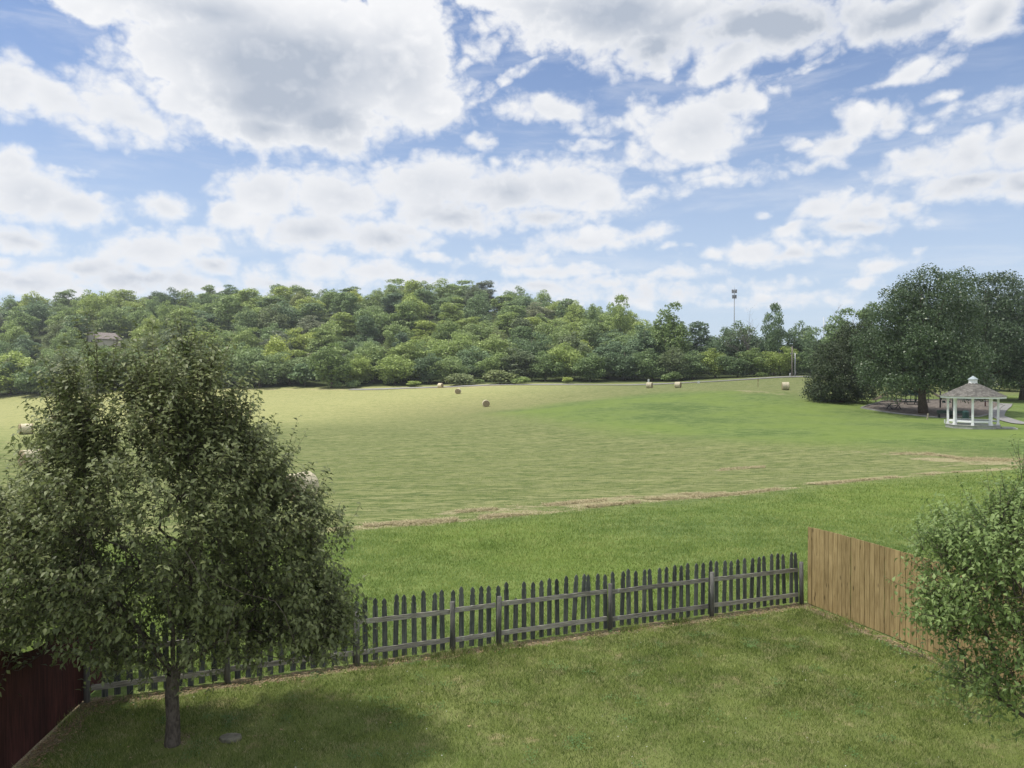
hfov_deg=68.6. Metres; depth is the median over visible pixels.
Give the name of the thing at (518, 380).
bush
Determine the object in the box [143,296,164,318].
deciduous tree
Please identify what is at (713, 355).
deciduous tree
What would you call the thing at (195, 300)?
deciduous tree
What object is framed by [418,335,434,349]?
deciduous tree
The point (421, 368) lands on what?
deciduous tree
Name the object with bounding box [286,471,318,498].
hay bale
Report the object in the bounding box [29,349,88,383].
deciduous tree
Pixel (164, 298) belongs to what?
deciduous tree
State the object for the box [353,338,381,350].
deciduous tree
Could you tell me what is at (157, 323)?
deciduous tree
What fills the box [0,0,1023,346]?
sky
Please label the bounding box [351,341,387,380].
deciduous tree
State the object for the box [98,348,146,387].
deciduous tree
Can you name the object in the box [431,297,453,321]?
deciduous tree
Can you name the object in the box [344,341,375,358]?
deciduous tree
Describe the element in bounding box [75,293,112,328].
deciduous tree
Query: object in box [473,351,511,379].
deciduous tree
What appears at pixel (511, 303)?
deciduous tree
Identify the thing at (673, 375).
bush
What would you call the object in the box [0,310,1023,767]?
ground
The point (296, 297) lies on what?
deciduous tree
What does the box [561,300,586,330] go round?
deciduous tree
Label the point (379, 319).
deciduous tree
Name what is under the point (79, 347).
deciduous tree
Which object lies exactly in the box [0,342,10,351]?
deciduous tree
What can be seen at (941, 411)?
park bench
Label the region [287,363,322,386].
deciduous tree
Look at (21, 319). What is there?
deciduous tree
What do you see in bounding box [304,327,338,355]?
deciduous tree
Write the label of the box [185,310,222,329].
deciduous tree
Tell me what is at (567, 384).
road
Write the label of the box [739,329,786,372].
deciduous tree
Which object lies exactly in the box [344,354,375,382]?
deciduous tree
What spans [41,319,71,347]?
deciduous tree
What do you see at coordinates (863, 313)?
deciduous tree
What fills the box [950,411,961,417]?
park bench
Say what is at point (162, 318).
deciduous tree
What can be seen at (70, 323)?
deciduous tree
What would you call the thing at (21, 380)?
deciduous tree
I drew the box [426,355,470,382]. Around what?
deciduous tree
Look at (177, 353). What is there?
deciduous tree
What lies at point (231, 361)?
deciduous tree
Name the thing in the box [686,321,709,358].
deciduous tree
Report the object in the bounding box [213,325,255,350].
deciduous tree
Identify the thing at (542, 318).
deciduous tree
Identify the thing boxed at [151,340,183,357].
deciduous tree
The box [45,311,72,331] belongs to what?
deciduous tree
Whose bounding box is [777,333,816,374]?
deciduous tree
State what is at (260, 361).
deciduous tree
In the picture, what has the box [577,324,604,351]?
deciduous tree
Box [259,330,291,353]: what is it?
deciduous tree
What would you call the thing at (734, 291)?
cell tower
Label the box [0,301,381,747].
pear tree
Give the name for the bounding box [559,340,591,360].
deciduous tree
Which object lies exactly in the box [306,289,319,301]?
deciduous tree
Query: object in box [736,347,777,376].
deciduous tree
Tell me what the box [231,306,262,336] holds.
deciduous tree
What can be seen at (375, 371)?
deciduous tree
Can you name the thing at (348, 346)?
deciduous tree
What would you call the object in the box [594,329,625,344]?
deciduous tree
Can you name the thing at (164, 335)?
deciduous tree
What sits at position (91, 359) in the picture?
deciduous tree
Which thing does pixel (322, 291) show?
deciduous tree
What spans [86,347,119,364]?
deciduous tree
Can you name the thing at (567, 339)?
deciduous tree
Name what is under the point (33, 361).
deciduous tree
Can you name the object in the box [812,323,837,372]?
deciduous tree
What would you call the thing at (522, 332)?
deciduous tree
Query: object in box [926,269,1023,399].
maple tree
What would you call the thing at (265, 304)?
deciduous tree
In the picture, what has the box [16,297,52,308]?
deciduous tree
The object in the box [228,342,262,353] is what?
deciduous tree
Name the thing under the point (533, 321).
deciduous tree
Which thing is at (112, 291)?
deciduous tree
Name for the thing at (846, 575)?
plank fence
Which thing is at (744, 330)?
deciduous tree
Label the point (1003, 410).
path
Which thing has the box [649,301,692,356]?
skyline tree
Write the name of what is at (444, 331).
deciduous tree
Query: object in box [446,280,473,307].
oak tree
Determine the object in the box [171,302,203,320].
deciduous tree
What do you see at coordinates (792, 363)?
utility pole
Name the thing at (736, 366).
deciduous tree
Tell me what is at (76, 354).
deciduous tree
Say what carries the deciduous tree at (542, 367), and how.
on the ground at (746, 422)
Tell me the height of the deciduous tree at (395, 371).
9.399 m
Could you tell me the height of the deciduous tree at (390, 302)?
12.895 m
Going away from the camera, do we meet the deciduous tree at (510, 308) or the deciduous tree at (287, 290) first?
the deciduous tree at (510, 308)
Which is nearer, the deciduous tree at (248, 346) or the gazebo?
the gazebo
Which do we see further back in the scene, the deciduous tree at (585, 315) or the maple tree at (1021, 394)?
the deciduous tree at (585, 315)
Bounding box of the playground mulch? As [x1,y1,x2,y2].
[864,400,996,416]
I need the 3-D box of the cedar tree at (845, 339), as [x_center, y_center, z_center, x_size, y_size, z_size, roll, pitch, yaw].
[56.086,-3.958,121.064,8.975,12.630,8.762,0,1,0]
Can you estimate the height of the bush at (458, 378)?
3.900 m
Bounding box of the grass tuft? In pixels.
[766,551,807,579]
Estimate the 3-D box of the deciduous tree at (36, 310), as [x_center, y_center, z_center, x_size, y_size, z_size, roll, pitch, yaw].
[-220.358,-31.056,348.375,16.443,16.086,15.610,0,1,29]
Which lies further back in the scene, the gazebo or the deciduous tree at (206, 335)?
the deciduous tree at (206, 335)
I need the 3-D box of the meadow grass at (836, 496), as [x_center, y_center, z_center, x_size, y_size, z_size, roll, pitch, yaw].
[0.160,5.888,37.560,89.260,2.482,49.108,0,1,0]
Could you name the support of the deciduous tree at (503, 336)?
on the ground at (746, 422)
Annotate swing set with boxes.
[939,390,952,407]
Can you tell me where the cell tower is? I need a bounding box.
[732,287,736,325]
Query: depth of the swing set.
106.02 m
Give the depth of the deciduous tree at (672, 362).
207.77 m
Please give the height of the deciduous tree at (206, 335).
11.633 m
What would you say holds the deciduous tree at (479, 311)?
on the ground at (746, 422)
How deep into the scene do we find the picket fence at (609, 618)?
15.52 m
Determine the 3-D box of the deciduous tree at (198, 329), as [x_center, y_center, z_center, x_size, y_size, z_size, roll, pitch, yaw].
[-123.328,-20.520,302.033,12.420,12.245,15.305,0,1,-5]
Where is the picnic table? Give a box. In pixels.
[884,403,900,408]
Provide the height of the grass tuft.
0.779 m
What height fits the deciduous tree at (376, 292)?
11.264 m
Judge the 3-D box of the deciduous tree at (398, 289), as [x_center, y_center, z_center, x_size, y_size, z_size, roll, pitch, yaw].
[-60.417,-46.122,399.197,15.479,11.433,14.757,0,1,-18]
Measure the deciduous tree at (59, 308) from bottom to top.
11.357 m
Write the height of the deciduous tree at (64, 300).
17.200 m
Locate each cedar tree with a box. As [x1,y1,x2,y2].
[799,340,878,403]
[829,320,878,387]
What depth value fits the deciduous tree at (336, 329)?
279.77 m
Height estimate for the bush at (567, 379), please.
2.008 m
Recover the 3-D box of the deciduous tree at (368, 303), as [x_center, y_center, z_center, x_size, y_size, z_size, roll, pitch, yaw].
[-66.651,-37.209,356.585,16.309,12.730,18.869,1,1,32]
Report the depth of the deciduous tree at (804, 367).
202.41 m
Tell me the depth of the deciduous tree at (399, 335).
264.71 m
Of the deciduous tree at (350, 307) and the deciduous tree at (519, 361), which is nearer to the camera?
the deciduous tree at (519, 361)
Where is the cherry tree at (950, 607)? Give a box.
[876,434,1023,766]
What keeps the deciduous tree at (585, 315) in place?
on the ground at (746, 422)
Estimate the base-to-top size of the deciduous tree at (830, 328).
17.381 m
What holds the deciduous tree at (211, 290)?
on the ground at (746, 422)
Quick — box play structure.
[872,389,928,401]
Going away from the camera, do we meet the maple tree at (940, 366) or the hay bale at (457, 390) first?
the maple tree at (940, 366)
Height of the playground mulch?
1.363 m
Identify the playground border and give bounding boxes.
[860,399,1003,417]
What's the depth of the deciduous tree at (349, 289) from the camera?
400.99 m
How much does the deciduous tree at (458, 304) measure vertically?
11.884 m
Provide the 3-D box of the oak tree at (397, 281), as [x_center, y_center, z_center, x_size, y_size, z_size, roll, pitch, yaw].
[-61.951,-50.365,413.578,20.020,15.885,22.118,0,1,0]
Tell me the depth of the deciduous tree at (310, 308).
324.53 m
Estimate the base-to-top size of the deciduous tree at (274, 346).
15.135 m
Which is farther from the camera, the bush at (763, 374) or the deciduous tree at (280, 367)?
the deciduous tree at (280, 367)
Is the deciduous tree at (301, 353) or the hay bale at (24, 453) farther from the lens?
the deciduous tree at (301, 353)
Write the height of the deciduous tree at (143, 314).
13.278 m
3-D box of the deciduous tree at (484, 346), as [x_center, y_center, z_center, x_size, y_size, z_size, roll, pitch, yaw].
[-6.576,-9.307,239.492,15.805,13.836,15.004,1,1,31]
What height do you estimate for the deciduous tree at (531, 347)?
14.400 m
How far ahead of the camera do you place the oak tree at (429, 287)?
416.11 m
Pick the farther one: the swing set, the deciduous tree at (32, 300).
the deciduous tree at (32, 300)
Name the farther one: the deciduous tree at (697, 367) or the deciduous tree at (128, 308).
the deciduous tree at (128, 308)
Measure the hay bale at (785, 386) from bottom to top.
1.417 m
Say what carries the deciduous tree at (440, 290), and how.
on the ground at (746, 422)
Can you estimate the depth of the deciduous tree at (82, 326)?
324.05 m
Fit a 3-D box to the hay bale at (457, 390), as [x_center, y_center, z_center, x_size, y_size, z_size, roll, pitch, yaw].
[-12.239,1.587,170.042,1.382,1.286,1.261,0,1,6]
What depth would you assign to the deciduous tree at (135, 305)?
374.62 m
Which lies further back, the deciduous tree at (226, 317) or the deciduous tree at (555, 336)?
the deciduous tree at (226, 317)
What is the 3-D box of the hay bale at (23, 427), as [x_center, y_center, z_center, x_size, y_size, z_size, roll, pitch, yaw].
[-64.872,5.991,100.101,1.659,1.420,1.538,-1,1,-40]
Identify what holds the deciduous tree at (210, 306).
on the ground at (746, 422)
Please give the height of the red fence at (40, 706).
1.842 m
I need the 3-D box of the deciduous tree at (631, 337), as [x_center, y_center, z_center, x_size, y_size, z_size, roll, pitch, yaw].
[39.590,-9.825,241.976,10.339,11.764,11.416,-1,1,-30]
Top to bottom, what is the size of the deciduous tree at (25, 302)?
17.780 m
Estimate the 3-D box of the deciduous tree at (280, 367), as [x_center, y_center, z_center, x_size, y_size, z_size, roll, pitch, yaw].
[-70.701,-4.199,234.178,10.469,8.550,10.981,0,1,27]
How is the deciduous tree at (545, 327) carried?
on the ground at (746, 422)
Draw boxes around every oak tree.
[383,278,412,292]
[418,281,436,294]
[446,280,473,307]
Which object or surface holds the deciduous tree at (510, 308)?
on the ground at (746, 422)
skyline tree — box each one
[587,304,599,347]
[606,294,631,335]
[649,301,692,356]
[760,302,786,374]
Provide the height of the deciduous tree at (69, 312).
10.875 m
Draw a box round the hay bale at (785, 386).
[781,382,789,389]
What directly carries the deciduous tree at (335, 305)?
on the ground at (746, 422)
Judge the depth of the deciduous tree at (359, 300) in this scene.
372.58 m
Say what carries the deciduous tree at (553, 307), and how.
on the ground at (746, 422)
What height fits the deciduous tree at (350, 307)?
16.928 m
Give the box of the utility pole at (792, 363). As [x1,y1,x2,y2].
[791,346,792,375]
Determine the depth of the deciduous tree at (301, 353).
245.59 m
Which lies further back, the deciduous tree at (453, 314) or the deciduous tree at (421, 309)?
the deciduous tree at (421, 309)
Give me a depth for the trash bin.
89.78 m
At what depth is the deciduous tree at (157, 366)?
227.13 m
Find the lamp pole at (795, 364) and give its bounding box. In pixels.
[790,353,795,375]
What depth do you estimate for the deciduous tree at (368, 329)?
281.79 m
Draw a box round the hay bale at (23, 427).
[18,423,33,434]
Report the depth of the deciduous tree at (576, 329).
289.58 m
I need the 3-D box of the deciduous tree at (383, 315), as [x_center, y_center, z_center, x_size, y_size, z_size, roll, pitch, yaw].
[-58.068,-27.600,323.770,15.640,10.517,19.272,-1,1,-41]
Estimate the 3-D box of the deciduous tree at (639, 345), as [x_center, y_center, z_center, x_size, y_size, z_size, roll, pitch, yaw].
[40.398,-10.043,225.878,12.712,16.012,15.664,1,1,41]
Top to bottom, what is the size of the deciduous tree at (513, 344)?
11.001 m
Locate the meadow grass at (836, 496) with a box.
[0,436,1023,687]
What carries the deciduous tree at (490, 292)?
on the ground at (746, 422)
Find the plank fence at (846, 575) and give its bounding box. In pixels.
[807,527,1023,684]
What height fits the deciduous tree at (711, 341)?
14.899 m
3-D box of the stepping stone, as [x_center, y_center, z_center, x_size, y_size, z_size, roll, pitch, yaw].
[-4.213,5.311,11.233,0.326,0.075,0.239,0,1,0]
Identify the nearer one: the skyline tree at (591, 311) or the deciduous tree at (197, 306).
the skyline tree at (591, 311)
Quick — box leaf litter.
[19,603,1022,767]
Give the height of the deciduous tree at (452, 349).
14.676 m
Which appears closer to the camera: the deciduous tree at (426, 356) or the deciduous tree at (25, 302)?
the deciduous tree at (426, 356)
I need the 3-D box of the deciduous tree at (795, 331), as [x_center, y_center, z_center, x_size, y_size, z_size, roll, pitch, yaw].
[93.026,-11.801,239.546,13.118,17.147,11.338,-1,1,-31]
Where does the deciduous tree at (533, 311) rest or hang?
on the ground at (746, 422)
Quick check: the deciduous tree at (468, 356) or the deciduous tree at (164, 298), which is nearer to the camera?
the deciduous tree at (468, 356)
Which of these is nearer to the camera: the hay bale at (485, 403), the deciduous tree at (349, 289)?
the hay bale at (485, 403)
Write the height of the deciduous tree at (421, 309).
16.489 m
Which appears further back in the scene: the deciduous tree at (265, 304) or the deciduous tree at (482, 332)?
the deciduous tree at (265, 304)
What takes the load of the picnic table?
on the playground mulch
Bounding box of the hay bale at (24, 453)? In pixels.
[18,449,43,466]
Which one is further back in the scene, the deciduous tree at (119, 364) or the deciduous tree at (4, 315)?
the deciduous tree at (4, 315)
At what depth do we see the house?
303.40 m
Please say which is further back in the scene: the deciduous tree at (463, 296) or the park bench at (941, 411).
the deciduous tree at (463, 296)
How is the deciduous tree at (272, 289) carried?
on the ground at (746, 422)
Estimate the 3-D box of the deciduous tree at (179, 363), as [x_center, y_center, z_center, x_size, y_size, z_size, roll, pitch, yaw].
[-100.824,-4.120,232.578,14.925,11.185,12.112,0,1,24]
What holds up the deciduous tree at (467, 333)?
on the ground at (746, 422)
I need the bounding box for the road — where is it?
[349,376,996,389]
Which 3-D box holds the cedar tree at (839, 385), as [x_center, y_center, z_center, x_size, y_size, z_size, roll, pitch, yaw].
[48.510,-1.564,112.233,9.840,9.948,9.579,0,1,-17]
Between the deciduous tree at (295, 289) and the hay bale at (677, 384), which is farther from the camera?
the deciduous tree at (295, 289)
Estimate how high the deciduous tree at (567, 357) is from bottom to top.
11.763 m
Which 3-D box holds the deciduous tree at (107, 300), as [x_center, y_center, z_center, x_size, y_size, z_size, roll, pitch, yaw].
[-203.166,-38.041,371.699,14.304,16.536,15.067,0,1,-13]
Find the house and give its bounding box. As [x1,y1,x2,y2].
[82,332,120,348]
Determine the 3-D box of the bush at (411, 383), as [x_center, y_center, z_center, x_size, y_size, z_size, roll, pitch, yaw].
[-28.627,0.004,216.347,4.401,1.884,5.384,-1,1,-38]
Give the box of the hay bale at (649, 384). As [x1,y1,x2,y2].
[646,382,652,387]
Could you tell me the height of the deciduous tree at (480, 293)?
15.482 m
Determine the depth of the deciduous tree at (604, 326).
304.97 m
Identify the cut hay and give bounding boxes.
[352,451,1022,526]
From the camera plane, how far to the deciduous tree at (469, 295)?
370.95 m
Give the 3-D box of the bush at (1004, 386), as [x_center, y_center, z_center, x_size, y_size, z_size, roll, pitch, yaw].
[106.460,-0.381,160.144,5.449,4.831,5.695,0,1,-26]
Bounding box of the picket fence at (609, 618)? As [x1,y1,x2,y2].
[83,552,803,703]
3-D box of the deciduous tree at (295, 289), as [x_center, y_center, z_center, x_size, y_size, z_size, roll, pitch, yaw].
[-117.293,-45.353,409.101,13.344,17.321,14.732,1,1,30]
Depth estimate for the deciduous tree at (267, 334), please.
279.60 m
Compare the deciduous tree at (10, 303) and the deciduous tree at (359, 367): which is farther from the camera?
the deciduous tree at (10, 303)
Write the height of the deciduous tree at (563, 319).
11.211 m
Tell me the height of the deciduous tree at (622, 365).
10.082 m
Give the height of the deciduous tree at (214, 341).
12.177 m
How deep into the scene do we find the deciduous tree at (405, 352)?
233.23 m
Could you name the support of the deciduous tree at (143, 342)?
on the ground at (746, 422)
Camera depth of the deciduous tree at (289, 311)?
324.13 m
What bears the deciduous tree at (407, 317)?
on the ground at (746, 422)
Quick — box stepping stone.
[219,733,241,743]
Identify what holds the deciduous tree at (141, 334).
on the ground at (746, 422)
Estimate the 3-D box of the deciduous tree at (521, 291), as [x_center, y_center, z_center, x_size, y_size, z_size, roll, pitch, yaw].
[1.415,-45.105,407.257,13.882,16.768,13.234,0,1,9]
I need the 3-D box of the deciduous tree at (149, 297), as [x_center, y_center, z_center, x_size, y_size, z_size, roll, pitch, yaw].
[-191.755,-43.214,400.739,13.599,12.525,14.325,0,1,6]
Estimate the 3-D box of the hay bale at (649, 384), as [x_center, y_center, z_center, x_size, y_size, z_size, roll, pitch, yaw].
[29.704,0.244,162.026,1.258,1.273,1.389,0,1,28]
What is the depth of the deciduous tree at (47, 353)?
253.39 m
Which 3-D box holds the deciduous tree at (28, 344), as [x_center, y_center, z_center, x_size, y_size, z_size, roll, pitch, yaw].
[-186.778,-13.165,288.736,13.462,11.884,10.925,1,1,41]
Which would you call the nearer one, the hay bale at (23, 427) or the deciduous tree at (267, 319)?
the hay bale at (23, 427)
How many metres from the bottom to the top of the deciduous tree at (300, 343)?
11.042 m
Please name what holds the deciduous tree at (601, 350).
on the ground at (746, 422)
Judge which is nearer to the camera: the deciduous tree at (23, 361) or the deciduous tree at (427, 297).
the deciduous tree at (23, 361)
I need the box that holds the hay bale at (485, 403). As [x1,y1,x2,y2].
[482,400,489,406]
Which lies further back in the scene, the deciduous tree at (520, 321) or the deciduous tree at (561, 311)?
the deciduous tree at (561, 311)
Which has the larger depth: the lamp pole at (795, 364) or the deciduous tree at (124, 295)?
the deciduous tree at (124, 295)
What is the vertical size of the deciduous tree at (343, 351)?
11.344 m
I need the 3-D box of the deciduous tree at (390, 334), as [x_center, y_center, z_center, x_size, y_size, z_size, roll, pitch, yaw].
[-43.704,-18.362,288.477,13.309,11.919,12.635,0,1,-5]
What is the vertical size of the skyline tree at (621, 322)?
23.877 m
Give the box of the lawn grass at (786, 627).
[11,600,1023,767]
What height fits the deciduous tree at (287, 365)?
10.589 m
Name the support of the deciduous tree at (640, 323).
on the ground at (746, 422)
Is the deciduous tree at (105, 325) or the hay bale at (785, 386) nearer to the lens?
the hay bale at (785, 386)
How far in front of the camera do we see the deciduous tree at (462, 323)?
306.01 m
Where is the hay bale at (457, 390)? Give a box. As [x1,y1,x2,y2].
[455,388,460,393]
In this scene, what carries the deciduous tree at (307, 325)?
on the ground at (746, 422)
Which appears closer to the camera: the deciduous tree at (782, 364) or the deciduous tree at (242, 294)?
the deciduous tree at (782, 364)
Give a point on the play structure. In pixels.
(878, 397)
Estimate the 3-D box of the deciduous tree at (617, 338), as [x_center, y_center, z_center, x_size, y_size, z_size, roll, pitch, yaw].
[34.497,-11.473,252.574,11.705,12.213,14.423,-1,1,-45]
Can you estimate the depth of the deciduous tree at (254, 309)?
322.64 m
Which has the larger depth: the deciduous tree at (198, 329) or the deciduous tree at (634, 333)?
the deciduous tree at (198, 329)
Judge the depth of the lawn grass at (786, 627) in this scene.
12.41 m
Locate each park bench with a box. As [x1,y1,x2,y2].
[937,410,950,417]
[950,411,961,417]
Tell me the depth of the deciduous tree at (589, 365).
214.07 m
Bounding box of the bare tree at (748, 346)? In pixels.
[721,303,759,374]
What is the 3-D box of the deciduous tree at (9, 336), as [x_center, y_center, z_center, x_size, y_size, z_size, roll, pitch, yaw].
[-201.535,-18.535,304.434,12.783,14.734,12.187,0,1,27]
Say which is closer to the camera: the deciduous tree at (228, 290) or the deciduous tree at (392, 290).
the deciduous tree at (392, 290)
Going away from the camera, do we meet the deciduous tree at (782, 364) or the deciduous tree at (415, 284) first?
the deciduous tree at (782, 364)
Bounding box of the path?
[993,403,1023,423]
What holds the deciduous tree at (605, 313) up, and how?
on the ground at (746, 422)
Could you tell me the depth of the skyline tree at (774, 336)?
212.89 m
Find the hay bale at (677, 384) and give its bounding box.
[674,382,681,387]
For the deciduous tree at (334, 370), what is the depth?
217.38 m
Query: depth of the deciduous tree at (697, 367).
207.93 m
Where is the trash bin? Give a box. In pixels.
[962,410,969,418]
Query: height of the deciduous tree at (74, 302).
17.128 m
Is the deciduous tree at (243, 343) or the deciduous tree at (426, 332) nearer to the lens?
the deciduous tree at (243, 343)
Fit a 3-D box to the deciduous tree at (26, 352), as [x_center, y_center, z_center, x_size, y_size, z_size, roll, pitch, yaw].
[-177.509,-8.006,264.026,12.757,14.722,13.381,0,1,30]
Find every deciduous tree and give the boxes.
[0,295,19,312]
[0,311,14,321]
[0,312,8,337]
[0,320,30,350]
[0,340,30,358]
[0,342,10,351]
[0,351,37,394]
[0,356,24,393]
[3,306,40,339]
[9,361,62,394]
[12,334,42,360]
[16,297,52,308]
[17,290,50,309]
[18,297,47,319]
[19,300,56,333]
[25,357,52,381]
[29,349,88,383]
[38,351,56,362]
[40,345,69,357]
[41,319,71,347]
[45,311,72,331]
[46,303,75,315]
[48,326,82,353]
[53,289,78,306]
[53,307,95,325]
[57,314,92,348]
[60,349,93,361]
[62,317,94,333]
[68,338,97,354]
[70,290,99,309]
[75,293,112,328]
[76,356,119,390]
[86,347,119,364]
[90,291,117,310]
[94,305,134,333]
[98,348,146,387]
[104,289,120,307]
[110,289,140,311]
[114,306,153,325]
[120,298,154,312]
[125,306,155,330]
[128,325,159,352]
[131,353,174,386]
[133,315,164,337]
[136,331,162,355]
[142,292,156,302]
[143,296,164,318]
[150,288,182,309]
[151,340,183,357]
[155,300,175,333]
[156,328,188,350]
[160,346,193,383]
[164,308,197,336]
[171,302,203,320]
[172,354,192,387]
[175,288,194,308]
[182,331,220,353]
[185,293,214,316]
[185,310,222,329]
[188,318,220,339]
[197,285,218,302]
[198,294,235,324]
[200,337,223,350]
[200,342,253,385]
[212,295,240,332]
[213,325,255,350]
[216,284,238,295]
[226,348,286,386]
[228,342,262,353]
[230,304,266,327]
[231,288,261,312]
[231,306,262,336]
[232,327,264,351]
[235,344,258,381]
[255,295,285,312]
[256,304,290,332]
[259,322,295,348]
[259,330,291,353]
[261,334,297,361]
[264,351,314,384]
[266,286,292,306]
[267,284,289,302]
[269,299,299,330]
[274,357,294,382]
[284,327,316,351]
[287,285,312,305]
[287,296,328,318]
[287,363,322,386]
[289,290,311,306]
[289,349,309,362]
[291,303,327,325]
[297,315,325,333]
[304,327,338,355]
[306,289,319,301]
[307,319,346,346]
[308,342,351,387]
[316,288,331,313]
[318,288,343,312]
[325,312,359,340]
[326,292,359,320]
[326,347,353,377]
[333,336,358,354]
[339,286,360,299]
[340,293,361,328]
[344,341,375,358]
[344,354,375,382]
[348,304,393,339]
[350,289,363,305]
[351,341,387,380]
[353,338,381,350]
[354,293,387,313]
[354,314,379,345]
[370,288,383,301]
[370,308,391,329]
[371,354,421,384]
[372,353,407,381]
[380,292,403,314]
[381,284,405,304]
[381,321,415,347]
[384,287,408,297]
[384,300,421,333]
[385,339,430,378]
[391,332,411,348]
[394,292,430,320]
[402,279,424,299]
[409,320,437,348]
[409,353,444,382]
[414,289,440,317]
[414,340,435,351]
[414,349,438,361]
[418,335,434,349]
[425,331,472,361]
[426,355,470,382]
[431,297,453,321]
[431,318,460,341]
[432,278,458,299]
[437,302,464,330]
[438,293,464,309]
[439,296,466,317]
[446,329,479,348]
[449,346,492,379]
[453,316,488,336]
[456,290,468,306]
[462,284,488,304]
[462,294,493,325]
[462,320,498,344]
[466,291,490,310]
[471,280,498,307]
[472,333,513,358]
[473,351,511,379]
[485,328,510,349]
[490,294,514,313]
[491,311,518,338]
[495,305,529,320]
[496,300,526,318]
[496,347,539,375]
[500,343,523,356]
[503,285,524,299]
[506,326,538,352]
[507,317,535,342]
[509,331,552,375]
[514,317,544,340]
[516,293,544,310]
[524,301,554,319]
[526,350,568,380]
[532,313,549,330]
[533,317,570,342]
[534,289,554,305]
[541,327,568,347]
[542,342,583,378]
[543,318,569,333]
[545,301,562,324]
[552,298,578,318]
[556,331,589,369]
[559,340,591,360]
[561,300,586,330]
[564,322,595,342]
[571,353,608,380]
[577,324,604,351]
[578,314,614,336]
[582,307,600,325]
[587,337,630,377]
[592,306,615,324]
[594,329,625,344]
[599,332,627,350]
[599,346,643,379]
[623,309,644,335]
[624,336,639,366]
[626,323,664,342]
[627,324,663,375]
[629,318,654,335]
[629,348,670,380]
[654,346,691,378]
[674,350,713,378]
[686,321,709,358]
[697,326,743,371]
[698,348,732,377]
[714,351,752,376]
[718,320,760,372]
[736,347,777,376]
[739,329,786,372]
[760,346,801,375]
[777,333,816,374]
[785,320,814,342]
[788,348,828,373]
[799,327,824,351]
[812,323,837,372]
[819,307,855,377]
[854,301,883,359]
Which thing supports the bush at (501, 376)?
on the ground at (746, 422)
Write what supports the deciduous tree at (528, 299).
on the ground at (746, 422)
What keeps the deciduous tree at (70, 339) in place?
on the ground at (746, 422)
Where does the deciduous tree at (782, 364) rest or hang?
on the ground at (746, 422)
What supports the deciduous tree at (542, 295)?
on the ground at (746, 422)
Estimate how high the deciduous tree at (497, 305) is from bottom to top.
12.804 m
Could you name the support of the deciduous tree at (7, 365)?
on the ground at (746, 422)
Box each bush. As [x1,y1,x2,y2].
[346,380,360,387]
[406,381,421,385]
[444,373,476,383]
[483,369,519,383]
[509,377,530,383]
[562,377,572,382]
[661,371,682,380]
[755,372,769,376]
[997,376,1019,390]
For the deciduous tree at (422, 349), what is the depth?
252.65 m
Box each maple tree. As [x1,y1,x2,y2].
[848,263,1001,413]
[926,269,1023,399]
[971,278,1023,399]
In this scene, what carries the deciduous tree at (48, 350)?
on the ground at (746, 422)
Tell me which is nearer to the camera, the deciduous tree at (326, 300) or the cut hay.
the cut hay
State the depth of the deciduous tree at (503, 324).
305.11 m
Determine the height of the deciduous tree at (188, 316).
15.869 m
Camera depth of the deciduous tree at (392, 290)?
371.77 m
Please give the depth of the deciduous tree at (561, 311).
348.86 m
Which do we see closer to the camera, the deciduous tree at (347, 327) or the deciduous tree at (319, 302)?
the deciduous tree at (347, 327)
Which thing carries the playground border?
on the ground at (746, 422)
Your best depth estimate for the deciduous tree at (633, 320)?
335.03 m
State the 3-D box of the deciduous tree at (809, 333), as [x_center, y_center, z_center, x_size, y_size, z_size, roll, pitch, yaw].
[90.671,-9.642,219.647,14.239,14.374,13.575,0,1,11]
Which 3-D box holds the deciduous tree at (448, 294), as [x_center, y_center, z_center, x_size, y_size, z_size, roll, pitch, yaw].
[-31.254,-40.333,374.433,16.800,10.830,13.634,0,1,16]
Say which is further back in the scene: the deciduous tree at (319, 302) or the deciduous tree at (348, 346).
the deciduous tree at (319, 302)
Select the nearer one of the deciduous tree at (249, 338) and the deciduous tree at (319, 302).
the deciduous tree at (249, 338)
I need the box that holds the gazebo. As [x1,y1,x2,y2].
[939,376,1017,429]
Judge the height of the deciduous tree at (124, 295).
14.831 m
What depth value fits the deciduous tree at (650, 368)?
210.47 m
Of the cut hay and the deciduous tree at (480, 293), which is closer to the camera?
the cut hay
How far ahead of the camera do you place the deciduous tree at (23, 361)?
234.28 m
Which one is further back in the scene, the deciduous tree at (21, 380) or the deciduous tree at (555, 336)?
the deciduous tree at (555, 336)
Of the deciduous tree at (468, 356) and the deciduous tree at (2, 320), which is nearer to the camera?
the deciduous tree at (468, 356)
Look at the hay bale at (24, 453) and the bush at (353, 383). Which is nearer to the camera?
the hay bale at (24, 453)
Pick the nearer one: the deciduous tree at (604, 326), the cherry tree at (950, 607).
the cherry tree at (950, 607)
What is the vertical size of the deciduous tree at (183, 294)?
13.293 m
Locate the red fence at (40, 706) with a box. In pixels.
[0,615,112,767]

